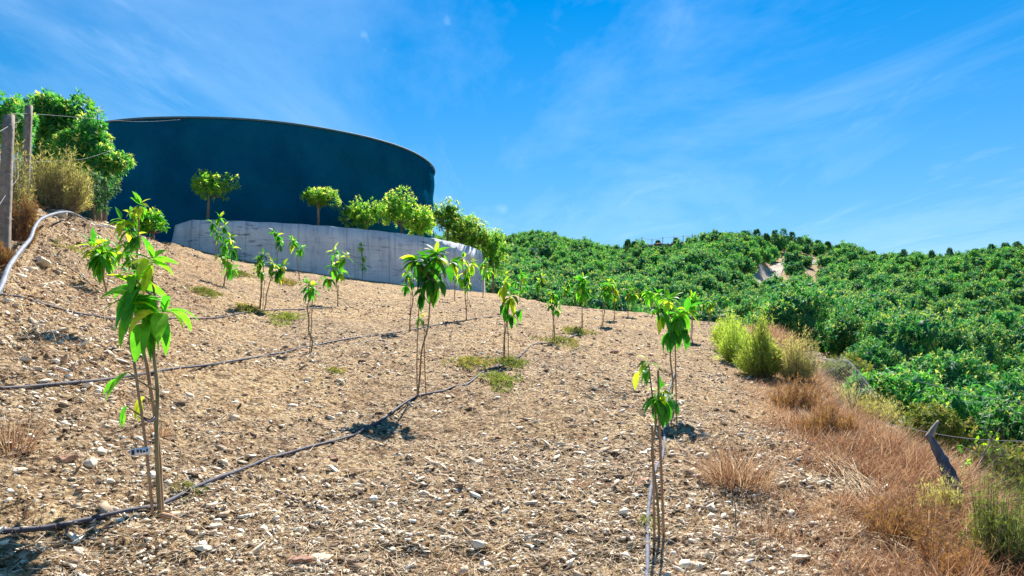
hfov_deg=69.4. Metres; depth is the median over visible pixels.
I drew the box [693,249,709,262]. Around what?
avocado tree
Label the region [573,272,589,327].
fruit sapling
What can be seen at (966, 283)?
avocado tree
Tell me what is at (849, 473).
dry grass
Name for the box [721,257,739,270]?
avocado tree
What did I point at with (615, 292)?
fruit sapling
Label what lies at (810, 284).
avocado tree
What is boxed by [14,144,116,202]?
leafy tree
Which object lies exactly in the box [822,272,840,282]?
avocado tree
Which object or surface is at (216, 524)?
stone
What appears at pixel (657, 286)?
avocado tree
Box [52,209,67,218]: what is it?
stone
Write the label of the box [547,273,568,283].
avocado tree
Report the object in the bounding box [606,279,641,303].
avocado tree
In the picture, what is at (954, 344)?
avocado tree
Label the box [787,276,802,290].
avocado tree
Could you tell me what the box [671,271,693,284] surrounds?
avocado tree
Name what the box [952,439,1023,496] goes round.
leafy bush
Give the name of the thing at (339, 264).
fruit sapling
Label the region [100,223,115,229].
stone
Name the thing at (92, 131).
leafy tree
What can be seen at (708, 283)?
avocado tree
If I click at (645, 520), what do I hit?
weed patch
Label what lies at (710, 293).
avocado tree
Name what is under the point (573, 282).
avocado tree
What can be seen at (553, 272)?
avocado tree
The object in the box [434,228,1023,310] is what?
distant orchard
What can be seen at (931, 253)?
ridge tree
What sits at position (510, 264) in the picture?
avocado tree
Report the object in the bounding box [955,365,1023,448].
avocado tree
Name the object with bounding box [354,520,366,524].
stone
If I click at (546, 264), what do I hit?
avocado tree
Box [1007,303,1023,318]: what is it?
avocado tree
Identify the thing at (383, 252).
retaining wall
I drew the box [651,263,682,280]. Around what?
avocado tree
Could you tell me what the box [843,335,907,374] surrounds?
avocado tree
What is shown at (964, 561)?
dry bush
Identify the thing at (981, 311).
avocado tree
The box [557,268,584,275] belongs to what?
avocado tree
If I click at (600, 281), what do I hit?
avocado tree
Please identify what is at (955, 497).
dry bush
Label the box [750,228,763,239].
ridge tree
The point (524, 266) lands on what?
avocado tree
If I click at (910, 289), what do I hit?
avocado tree
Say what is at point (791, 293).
avocado tree
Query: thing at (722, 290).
avocado tree
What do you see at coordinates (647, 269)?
avocado tree
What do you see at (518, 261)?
avocado tree
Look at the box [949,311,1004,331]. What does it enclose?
avocado tree
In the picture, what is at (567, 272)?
avocado tree
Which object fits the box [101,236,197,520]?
fruit sapling
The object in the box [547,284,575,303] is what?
avocado tree
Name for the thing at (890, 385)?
leafy bush
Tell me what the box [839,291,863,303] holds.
avocado tree
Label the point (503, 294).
fruit sapling
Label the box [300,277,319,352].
fruit sapling
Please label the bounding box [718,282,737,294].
avocado tree
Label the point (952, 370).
avocado tree
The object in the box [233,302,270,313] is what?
weed patch
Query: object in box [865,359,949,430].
leafy bush
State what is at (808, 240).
ridge tree
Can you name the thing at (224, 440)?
dry grass tuft
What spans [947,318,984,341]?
avocado tree
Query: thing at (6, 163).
fence post
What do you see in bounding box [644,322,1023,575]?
dead grass
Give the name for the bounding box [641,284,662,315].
fruit sapling
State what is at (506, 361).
weed patch
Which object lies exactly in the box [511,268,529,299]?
fruit sapling
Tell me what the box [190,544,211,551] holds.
stone
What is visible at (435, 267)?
fruit sapling
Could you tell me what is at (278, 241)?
fruit sapling
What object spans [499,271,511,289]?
fruit sapling
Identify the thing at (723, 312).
avocado tree
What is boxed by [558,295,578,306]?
avocado tree
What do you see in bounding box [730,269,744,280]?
avocado tree
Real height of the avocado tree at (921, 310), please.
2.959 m
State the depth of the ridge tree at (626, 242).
172.58 m
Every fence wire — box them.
[0,113,167,202]
[874,421,1022,441]
[918,381,1023,402]
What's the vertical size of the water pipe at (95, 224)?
0.822 m
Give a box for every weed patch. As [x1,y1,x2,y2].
[51,237,85,254]
[170,480,207,499]
[181,285,223,297]
[225,270,255,277]
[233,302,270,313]
[266,310,305,326]
[272,278,301,286]
[324,366,345,373]
[442,354,495,371]
[475,369,523,392]
[487,355,532,370]
[528,334,581,349]
[560,325,597,335]
[635,514,656,531]
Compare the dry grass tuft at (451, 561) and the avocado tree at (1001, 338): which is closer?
the dry grass tuft at (451, 561)
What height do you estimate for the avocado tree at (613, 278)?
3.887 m
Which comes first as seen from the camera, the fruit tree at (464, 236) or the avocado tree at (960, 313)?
the fruit tree at (464, 236)
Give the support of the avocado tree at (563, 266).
on the ground at (342, 324)
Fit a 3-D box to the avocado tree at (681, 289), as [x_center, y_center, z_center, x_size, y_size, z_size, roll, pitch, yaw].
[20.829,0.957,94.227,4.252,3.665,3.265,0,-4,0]
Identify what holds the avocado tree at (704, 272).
on the ground at (342, 324)
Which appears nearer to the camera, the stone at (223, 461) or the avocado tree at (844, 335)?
the stone at (223, 461)
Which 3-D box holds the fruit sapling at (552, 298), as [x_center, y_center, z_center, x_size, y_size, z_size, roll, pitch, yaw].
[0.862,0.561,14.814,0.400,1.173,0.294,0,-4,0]
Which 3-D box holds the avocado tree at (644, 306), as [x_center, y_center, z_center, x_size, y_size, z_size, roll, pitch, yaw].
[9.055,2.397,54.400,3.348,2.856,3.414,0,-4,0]
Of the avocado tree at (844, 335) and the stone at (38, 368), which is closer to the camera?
the stone at (38, 368)
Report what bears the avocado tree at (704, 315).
on the ground at (342, 324)
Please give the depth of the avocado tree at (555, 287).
67.07 m
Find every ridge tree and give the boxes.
[621,239,632,250]
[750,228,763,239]
[763,233,772,242]
[769,230,784,246]
[780,228,790,252]
[787,231,798,245]
[797,237,805,251]
[803,238,815,248]
[825,241,832,252]
[899,249,907,256]
[926,250,936,258]
[944,247,953,258]
[984,243,994,253]
[998,242,1010,249]
[1013,241,1022,248]
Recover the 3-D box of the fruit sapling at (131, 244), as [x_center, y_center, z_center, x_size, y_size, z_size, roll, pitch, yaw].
[-3.837,-0.125,7.427,0.434,1.672,0.339,0,-4,0]
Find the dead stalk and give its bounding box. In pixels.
[729,494,738,524]
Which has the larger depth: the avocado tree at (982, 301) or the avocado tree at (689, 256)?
the avocado tree at (689, 256)
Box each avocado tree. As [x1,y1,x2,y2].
[485,270,500,281]
[485,274,517,294]
[487,262,513,274]
[494,255,515,265]
[497,264,530,280]
[500,258,516,267]
[502,273,528,294]
[510,256,524,263]
[510,264,531,272]
[515,281,552,303]
[516,259,541,273]
[517,269,561,288]
[517,288,548,303]
[527,256,551,271]
[532,267,552,276]
[543,281,561,297]
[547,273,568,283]
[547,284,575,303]
[549,268,558,275]
[551,263,572,271]
[555,268,578,280]
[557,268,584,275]
[558,275,586,291]
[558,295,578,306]
[570,279,602,307]
[576,263,599,279]
[583,284,649,312]
[586,271,606,283]
[590,277,606,285]
[596,276,618,291]
[604,271,634,281]
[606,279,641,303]
[608,262,637,275]
[611,274,630,283]
[617,277,654,307]
[628,272,653,288]
[633,306,651,313]
[634,269,658,278]
[635,301,649,311]
[638,274,659,282]
[642,267,655,275]
[647,296,687,316]
[648,279,680,302]
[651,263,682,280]
[652,272,680,287]
[662,256,686,273]
[664,281,689,301]
[670,254,688,264]
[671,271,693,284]
[671,294,706,304]
[675,296,748,325]
[676,282,698,298]
[678,249,704,263]
[680,280,695,296]
[684,253,694,263]
[685,262,703,275]
[688,276,707,291]
[690,292,733,313]
[691,271,722,289]
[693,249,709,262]
[693,274,715,292]
[694,247,712,261]
[695,284,706,296]
[696,268,717,283]
[700,252,715,264]
[703,288,719,300]
[710,263,732,279]
[712,305,740,324]
[714,272,731,283]
[715,265,731,282]
[715,284,731,297]
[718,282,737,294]
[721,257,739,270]
[721,259,734,269]
[724,285,737,295]
[726,257,745,273]
[728,292,743,304]
[729,294,762,324]
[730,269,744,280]
[733,280,758,292]
[737,288,751,296]
[738,291,790,307]
[739,290,758,300]
[741,282,838,351]
[742,295,803,323]
[744,277,760,288]
[756,285,772,296]
[763,279,794,297]
[771,289,796,297]
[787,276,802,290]
[795,278,823,295]
[801,284,840,308]
[804,290,835,325]
[811,312,867,359]
[814,275,834,289]
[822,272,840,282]
[822,281,854,293]
[824,289,887,322]
[828,278,845,286]
[829,287,850,301]
[830,287,854,296]
[831,298,887,355]
[834,297,872,311]
[839,277,854,284]
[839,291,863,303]
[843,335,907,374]
[845,279,867,292]
[846,266,867,280]
[853,299,953,370]
[855,284,885,295]
[855,289,886,300]
[861,273,884,283]
[863,272,893,288]
[874,289,911,311]
[874,295,897,316]
[877,269,904,280]
[884,299,986,364]
[885,285,908,296]
[888,274,912,288]
[893,282,917,294]
[894,290,917,308]
[896,270,915,283]
[896,293,923,311]
[899,344,1001,403]
[905,276,921,293]
[909,291,923,297]
[910,293,933,311]
[912,307,932,314]
[918,274,937,287]
[924,276,942,286]
[926,298,962,322]
[927,277,958,298]
[940,293,963,302]
[945,305,974,321]
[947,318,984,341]
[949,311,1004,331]
[954,297,978,310]
[954,321,1009,375]
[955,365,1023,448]
[956,301,977,317]
[957,280,987,297]
[959,279,980,286]
[959,287,984,300]
[967,360,1002,386]
[969,295,997,312]
[974,305,994,319]
[977,291,1011,309]
[977,323,1012,355]
[986,316,1005,329]
[988,347,1023,384]
[989,300,1003,311]
[989,308,1023,330]
[1001,309,1019,319]
[1002,287,1023,307]
[1002,319,1023,336]
[1002,328,1023,359]
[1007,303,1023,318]
[1011,340,1023,358]
[1011,357,1023,373]
[1018,314,1023,325]
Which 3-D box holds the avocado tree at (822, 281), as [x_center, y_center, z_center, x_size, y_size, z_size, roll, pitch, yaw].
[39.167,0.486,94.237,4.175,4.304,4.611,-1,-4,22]
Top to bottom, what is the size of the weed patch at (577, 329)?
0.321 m
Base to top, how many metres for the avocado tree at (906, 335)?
4.055 m
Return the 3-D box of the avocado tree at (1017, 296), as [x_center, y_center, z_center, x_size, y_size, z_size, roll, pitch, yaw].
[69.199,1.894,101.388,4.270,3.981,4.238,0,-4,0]
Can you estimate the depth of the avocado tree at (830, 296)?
59.98 m
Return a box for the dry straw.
[0,210,986,575]
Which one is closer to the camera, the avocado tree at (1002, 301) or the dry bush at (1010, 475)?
the dry bush at (1010, 475)
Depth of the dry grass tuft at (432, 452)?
5.93 m
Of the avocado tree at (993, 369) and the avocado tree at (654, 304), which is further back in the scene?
the avocado tree at (654, 304)
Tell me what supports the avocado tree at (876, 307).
on the ground at (342, 324)
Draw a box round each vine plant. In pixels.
[958,445,969,472]
[974,431,999,461]
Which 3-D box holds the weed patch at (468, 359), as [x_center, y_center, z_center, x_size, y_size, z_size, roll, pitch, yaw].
[-0.616,1.053,10.377,0.840,0.237,1.165,0,-4,0]
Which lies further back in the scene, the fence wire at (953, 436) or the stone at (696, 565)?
the fence wire at (953, 436)
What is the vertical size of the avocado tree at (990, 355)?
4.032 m
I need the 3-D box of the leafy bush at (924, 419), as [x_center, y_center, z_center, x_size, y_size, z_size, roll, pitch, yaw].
[6.531,2.500,11.459,1.148,1.612,1.186,0,-4,0]
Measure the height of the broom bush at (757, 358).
1.746 m
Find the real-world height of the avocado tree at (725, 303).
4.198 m
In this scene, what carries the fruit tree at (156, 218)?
on the ground at (342, 324)
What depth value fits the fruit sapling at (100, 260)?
10.56 m
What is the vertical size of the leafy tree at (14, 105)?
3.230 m
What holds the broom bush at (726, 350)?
on the ground at (342, 324)
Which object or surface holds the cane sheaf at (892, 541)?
on the ground at (342, 324)
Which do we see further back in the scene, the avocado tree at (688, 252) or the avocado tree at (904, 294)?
the avocado tree at (688, 252)
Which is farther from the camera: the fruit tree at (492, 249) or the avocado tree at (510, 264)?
the avocado tree at (510, 264)
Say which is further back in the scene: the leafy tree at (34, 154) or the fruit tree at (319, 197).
the fruit tree at (319, 197)
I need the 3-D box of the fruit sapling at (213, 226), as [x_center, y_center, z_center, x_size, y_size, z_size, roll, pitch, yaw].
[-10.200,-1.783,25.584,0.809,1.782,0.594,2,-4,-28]
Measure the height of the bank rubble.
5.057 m
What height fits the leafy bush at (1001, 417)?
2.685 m
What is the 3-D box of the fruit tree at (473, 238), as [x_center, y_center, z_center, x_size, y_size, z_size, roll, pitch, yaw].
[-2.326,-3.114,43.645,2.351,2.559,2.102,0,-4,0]
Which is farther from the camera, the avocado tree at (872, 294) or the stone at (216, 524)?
the avocado tree at (872, 294)
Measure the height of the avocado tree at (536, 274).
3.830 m
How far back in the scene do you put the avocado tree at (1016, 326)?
66.43 m
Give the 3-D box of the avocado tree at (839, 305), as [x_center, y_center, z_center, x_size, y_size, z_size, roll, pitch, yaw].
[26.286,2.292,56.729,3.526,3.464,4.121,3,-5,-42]
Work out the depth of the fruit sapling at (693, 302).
18.57 m
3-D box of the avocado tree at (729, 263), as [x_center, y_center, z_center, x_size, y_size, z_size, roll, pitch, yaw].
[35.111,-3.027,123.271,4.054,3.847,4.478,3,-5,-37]
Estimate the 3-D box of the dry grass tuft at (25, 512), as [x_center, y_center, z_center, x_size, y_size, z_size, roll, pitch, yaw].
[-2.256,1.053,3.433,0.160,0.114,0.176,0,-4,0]
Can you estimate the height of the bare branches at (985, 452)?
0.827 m
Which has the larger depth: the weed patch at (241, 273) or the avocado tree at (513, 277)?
the avocado tree at (513, 277)
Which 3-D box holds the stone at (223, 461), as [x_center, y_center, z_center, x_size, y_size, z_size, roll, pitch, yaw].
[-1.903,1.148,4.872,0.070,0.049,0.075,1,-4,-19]
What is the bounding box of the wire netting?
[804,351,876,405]
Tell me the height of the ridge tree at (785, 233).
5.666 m
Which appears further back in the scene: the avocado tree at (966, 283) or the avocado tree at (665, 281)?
the avocado tree at (966, 283)
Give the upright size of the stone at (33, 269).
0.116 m
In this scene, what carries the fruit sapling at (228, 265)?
on the ground at (342, 324)
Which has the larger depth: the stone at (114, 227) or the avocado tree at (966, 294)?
the avocado tree at (966, 294)
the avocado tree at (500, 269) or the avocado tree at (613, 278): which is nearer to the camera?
the avocado tree at (613, 278)
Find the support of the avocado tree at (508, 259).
on the ground at (342, 324)
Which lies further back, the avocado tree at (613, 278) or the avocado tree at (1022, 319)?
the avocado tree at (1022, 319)
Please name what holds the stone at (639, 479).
on the ground at (342, 324)
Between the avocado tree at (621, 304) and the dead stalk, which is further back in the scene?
the avocado tree at (621, 304)
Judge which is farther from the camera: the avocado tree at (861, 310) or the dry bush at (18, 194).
the avocado tree at (861, 310)
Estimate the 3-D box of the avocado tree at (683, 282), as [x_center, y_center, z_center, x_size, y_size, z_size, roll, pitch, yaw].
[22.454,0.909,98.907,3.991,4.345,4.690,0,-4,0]
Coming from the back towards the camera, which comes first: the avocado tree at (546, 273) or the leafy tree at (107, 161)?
the avocado tree at (546, 273)
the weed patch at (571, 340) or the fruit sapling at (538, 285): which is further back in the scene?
the fruit sapling at (538, 285)
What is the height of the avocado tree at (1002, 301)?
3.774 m
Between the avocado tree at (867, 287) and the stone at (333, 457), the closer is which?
the stone at (333, 457)
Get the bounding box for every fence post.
[0,113,16,250]
[21,105,33,202]
[924,420,964,505]
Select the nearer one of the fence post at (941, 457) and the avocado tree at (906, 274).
the fence post at (941, 457)
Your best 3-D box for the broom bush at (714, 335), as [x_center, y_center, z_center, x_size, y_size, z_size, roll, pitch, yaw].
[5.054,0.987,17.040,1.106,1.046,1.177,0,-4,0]
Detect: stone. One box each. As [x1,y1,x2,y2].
[12,467,27,472]
[19,356,32,361]
[25,267,38,274]
[32,366,43,370]
[34,255,50,266]
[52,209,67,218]
[52,454,79,462]
[82,457,97,467]
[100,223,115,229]
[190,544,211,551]
[206,522,222,527]
[218,459,227,465]
[286,555,312,563]
[311,553,330,560]
[328,455,338,459]
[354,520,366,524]
[467,540,487,548]
[524,534,534,540]
[637,477,649,482]
[676,517,686,521]
[689,561,707,571]
[698,552,714,557]
[791,554,806,559]
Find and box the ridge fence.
[636,234,702,243]
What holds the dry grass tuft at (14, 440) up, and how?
on the ground at (342, 324)
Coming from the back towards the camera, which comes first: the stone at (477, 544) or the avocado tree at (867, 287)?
the avocado tree at (867, 287)
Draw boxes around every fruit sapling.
[73,226,121,292]
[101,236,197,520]
[106,191,148,351]
[206,211,228,260]
[212,231,241,286]
[251,248,269,309]
[262,256,288,309]
[269,228,283,259]
[287,235,306,280]
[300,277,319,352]
[318,242,353,305]
[357,242,366,279]
[400,241,462,397]
[400,260,417,331]
[450,260,458,300]
[453,252,477,319]
[478,258,493,294]
[496,275,530,358]
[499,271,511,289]
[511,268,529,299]
[533,273,545,302]
[546,288,563,341]
[561,279,572,304]
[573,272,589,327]
[585,279,591,307]
[599,280,615,324]
[607,277,618,319]
[622,284,638,316]
[633,355,678,540]
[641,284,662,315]
[651,288,703,415]
[684,290,699,338]
[701,298,716,322]
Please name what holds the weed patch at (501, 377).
on the ground at (342, 324)
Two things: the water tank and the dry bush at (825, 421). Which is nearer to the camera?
the dry bush at (825, 421)
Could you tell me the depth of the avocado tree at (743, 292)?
107.83 m
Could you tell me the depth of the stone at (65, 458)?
4.10 m
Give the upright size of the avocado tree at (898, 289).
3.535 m
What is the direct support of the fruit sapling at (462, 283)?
on the ground at (342, 324)
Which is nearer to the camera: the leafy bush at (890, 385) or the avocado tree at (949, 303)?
the leafy bush at (890, 385)
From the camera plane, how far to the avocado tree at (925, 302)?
86.72 m
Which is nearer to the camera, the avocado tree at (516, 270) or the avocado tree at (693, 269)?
the avocado tree at (516, 270)
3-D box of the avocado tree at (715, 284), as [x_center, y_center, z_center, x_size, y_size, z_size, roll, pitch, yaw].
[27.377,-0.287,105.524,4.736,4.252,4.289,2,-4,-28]
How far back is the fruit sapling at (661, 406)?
4.32 m
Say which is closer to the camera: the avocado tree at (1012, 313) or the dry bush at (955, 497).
the dry bush at (955, 497)
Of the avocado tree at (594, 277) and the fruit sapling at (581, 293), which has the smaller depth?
the fruit sapling at (581, 293)
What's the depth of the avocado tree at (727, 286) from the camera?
108.73 m
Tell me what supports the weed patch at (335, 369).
on the ground at (342, 324)
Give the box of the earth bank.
[647,240,702,248]
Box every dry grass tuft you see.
[0,390,57,459]
[9,504,46,525]
[146,420,175,438]
[215,435,244,445]
[420,445,438,458]
[423,555,474,575]
[573,478,602,486]
[662,426,812,496]
[738,510,802,544]
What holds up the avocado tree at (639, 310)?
on the ground at (342, 324)
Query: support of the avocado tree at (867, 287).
on the ground at (342, 324)
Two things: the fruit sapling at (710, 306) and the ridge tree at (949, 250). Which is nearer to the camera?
the fruit sapling at (710, 306)
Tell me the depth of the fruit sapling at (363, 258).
33.46 m
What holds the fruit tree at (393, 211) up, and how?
on the platform ground
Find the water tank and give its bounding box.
[80,116,434,241]
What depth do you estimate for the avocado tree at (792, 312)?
34.80 m
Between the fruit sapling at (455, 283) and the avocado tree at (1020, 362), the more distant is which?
the avocado tree at (1020, 362)
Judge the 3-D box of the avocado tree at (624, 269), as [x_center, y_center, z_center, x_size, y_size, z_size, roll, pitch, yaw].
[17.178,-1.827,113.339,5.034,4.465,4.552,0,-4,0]
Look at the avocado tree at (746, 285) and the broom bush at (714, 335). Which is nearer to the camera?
the broom bush at (714, 335)
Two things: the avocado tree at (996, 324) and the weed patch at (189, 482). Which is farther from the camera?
the avocado tree at (996, 324)
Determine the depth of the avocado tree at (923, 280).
120.08 m
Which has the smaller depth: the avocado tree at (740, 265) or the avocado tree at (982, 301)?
the avocado tree at (982, 301)
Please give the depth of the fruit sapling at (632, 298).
23.79 m
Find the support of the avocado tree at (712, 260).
on the ground at (342, 324)
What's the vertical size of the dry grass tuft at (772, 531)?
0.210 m
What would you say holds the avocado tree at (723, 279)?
on the ground at (342, 324)
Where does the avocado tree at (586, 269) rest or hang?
on the ground at (342, 324)
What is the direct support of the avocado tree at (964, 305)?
on the ground at (342, 324)
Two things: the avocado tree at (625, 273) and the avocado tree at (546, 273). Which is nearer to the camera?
the avocado tree at (625, 273)
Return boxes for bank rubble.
[0,209,175,410]
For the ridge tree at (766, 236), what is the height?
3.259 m
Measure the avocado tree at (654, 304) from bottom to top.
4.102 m
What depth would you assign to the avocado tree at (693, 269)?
111.45 m
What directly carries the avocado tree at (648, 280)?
on the ground at (342, 324)
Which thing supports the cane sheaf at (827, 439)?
on the ground at (342, 324)
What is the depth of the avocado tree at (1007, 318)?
77.02 m
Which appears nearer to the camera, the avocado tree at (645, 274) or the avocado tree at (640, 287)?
the avocado tree at (640, 287)
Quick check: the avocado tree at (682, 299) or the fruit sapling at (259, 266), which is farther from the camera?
the avocado tree at (682, 299)
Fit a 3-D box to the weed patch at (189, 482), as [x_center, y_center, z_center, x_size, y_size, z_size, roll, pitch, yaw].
[-1.834,1.143,4.213,0.213,0.094,0.196,2,-4,-28]
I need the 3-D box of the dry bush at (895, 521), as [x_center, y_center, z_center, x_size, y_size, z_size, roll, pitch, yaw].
[2.421,1.360,4.437,0.673,0.356,0.626,0,-4,0]
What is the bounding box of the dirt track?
[753,256,815,289]
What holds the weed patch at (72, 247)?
on the ground at (342, 324)
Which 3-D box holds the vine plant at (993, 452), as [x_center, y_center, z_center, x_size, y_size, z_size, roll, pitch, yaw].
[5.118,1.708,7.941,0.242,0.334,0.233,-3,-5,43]
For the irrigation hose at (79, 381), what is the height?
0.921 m
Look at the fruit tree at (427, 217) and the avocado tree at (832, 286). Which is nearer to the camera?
the fruit tree at (427, 217)
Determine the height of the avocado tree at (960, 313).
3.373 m
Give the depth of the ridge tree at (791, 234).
162.72 m
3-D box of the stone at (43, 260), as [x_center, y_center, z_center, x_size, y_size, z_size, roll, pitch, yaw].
[-6.720,-0.373,10.541,0.298,0.190,0.185,0,-4,0]
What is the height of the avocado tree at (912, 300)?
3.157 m
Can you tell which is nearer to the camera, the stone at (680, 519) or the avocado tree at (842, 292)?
the stone at (680, 519)
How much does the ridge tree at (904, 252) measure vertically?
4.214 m
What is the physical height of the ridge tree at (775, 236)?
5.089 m
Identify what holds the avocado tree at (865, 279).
on the ground at (342, 324)
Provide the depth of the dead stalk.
4.57 m
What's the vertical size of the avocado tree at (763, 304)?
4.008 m
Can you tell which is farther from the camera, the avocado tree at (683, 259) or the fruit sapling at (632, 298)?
the avocado tree at (683, 259)
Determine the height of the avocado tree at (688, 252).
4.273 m
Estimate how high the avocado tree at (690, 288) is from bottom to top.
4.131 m
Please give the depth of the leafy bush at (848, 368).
16.67 m
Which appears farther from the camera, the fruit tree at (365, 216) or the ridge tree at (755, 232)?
the ridge tree at (755, 232)
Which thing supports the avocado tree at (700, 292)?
on the ground at (342, 324)
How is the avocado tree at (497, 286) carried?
on the ground at (342, 324)
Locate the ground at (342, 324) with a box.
[0,208,1023,575]
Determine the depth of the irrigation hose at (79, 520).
4.38 m
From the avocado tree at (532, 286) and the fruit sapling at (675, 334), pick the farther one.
the avocado tree at (532, 286)
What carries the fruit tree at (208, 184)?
on the platform ground
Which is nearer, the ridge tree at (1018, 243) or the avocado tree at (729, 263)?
the avocado tree at (729, 263)
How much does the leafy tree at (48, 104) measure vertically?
4.680 m
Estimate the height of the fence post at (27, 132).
2.094 m
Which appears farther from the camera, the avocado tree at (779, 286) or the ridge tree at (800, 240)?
the ridge tree at (800, 240)
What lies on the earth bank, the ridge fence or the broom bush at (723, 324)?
the ridge fence
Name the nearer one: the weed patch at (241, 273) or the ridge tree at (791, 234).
the weed patch at (241, 273)
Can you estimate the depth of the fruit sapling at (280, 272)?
15.36 m
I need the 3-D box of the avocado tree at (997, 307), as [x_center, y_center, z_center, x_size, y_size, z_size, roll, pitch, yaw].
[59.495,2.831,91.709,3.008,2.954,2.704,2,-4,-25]
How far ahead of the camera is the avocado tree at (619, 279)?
81.29 m
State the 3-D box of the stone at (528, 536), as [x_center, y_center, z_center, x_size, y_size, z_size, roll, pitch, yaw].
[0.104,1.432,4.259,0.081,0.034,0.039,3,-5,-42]
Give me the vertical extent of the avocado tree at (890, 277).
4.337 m
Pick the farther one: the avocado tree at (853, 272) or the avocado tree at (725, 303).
the avocado tree at (853, 272)
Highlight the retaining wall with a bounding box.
[171,220,484,291]
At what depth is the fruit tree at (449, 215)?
40.93 m
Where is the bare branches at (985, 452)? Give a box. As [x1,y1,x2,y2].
[955,420,1007,482]
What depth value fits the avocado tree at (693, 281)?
103.86 m
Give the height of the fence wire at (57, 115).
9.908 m
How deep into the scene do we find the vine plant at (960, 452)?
6.48 m
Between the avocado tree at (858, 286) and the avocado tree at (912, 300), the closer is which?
the avocado tree at (912, 300)
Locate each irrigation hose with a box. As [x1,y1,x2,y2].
[0,293,331,321]
[0,316,498,389]
[0,332,580,533]
[31,259,102,293]
[645,369,676,575]
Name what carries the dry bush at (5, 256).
on the ground at (342, 324)
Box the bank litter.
[0,202,227,412]
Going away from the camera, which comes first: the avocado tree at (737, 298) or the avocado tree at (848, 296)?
the avocado tree at (848, 296)
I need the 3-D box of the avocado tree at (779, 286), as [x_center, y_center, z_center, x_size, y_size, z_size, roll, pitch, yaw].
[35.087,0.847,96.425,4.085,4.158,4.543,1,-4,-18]
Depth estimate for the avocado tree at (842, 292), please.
75.24 m
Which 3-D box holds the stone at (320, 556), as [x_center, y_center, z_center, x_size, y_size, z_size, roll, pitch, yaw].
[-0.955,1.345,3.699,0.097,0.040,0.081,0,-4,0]
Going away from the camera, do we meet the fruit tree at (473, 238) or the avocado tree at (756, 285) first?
the fruit tree at (473, 238)
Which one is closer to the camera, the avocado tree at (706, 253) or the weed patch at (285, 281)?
the weed patch at (285, 281)
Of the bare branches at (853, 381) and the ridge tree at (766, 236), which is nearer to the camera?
the bare branches at (853, 381)
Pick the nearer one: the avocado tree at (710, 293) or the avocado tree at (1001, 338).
the avocado tree at (1001, 338)
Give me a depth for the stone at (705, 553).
4.06 m
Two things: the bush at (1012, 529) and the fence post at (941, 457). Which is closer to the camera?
the bush at (1012, 529)
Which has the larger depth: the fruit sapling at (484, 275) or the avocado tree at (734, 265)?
the avocado tree at (734, 265)
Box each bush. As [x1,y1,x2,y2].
[0,112,37,211]
[0,241,20,269]
[11,184,39,248]
[30,133,94,214]
[76,168,120,221]
[708,309,751,348]
[713,314,754,362]
[713,316,741,336]
[732,288,783,378]
[768,372,825,411]
[772,323,821,382]
[787,397,861,437]
[818,350,882,388]
[831,366,905,424]
[840,367,908,435]
[854,479,970,548]
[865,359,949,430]
[895,399,978,454]
[902,518,1013,575]
[907,383,1014,464]
[914,464,967,523]
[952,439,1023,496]
[958,452,1023,573]
[972,396,1023,511]
[987,400,1023,514]
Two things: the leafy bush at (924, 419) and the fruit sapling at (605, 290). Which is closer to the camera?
the leafy bush at (924, 419)
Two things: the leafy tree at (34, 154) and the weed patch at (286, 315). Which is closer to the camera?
the weed patch at (286, 315)
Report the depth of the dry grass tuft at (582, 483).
5.24 m
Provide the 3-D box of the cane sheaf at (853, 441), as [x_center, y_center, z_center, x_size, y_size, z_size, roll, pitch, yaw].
[3.437,1.535,7.268,0.567,0.206,2.205,-2,-4,28]
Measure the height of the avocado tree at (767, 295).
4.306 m
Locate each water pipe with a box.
[0,211,78,293]
[71,213,115,226]
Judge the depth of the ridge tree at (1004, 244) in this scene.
164.65 m
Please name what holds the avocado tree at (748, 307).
on the ground at (342, 324)
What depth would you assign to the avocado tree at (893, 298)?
71.77 m
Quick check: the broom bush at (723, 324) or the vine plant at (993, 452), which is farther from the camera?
the broom bush at (723, 324)
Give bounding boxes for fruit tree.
[134,205,169,240]
[189,169,240,218]
[299,186,341,225]
[332,194,387,229]
[379,185,423,233]
[405,204,435,236]
[426,196,469,240]
[443,212,479,245]
[454,214,491,249]
[475,222,510,292]
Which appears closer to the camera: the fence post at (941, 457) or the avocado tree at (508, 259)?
the fence post at (941, 457)
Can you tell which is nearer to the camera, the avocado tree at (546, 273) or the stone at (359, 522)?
the stone at (359, 522)
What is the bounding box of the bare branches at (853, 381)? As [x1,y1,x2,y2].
[832,349,863,411]
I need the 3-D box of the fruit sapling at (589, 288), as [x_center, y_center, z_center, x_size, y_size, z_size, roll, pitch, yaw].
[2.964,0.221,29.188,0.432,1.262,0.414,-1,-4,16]
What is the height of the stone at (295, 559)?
0.047 m
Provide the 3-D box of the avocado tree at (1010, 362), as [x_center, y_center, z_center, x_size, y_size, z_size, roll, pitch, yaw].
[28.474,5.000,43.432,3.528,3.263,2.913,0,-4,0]
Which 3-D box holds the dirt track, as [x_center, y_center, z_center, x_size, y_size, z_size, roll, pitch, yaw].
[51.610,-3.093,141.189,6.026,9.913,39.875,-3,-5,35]
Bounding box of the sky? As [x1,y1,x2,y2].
[0,0,1023,255]
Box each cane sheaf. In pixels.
[780,391,890,533]
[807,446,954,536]
[833,430,888,465]
[849,525,945,563]
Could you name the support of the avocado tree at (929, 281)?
on the ground at (342, 324)
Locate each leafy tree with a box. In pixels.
[0,89,40,154]
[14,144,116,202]
[21,87,103,214]
[41,108,114,221]
[81,142,136,221]
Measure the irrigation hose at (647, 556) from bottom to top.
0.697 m
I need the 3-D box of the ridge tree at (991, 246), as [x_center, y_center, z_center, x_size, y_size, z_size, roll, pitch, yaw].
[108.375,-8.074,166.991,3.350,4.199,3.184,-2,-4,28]

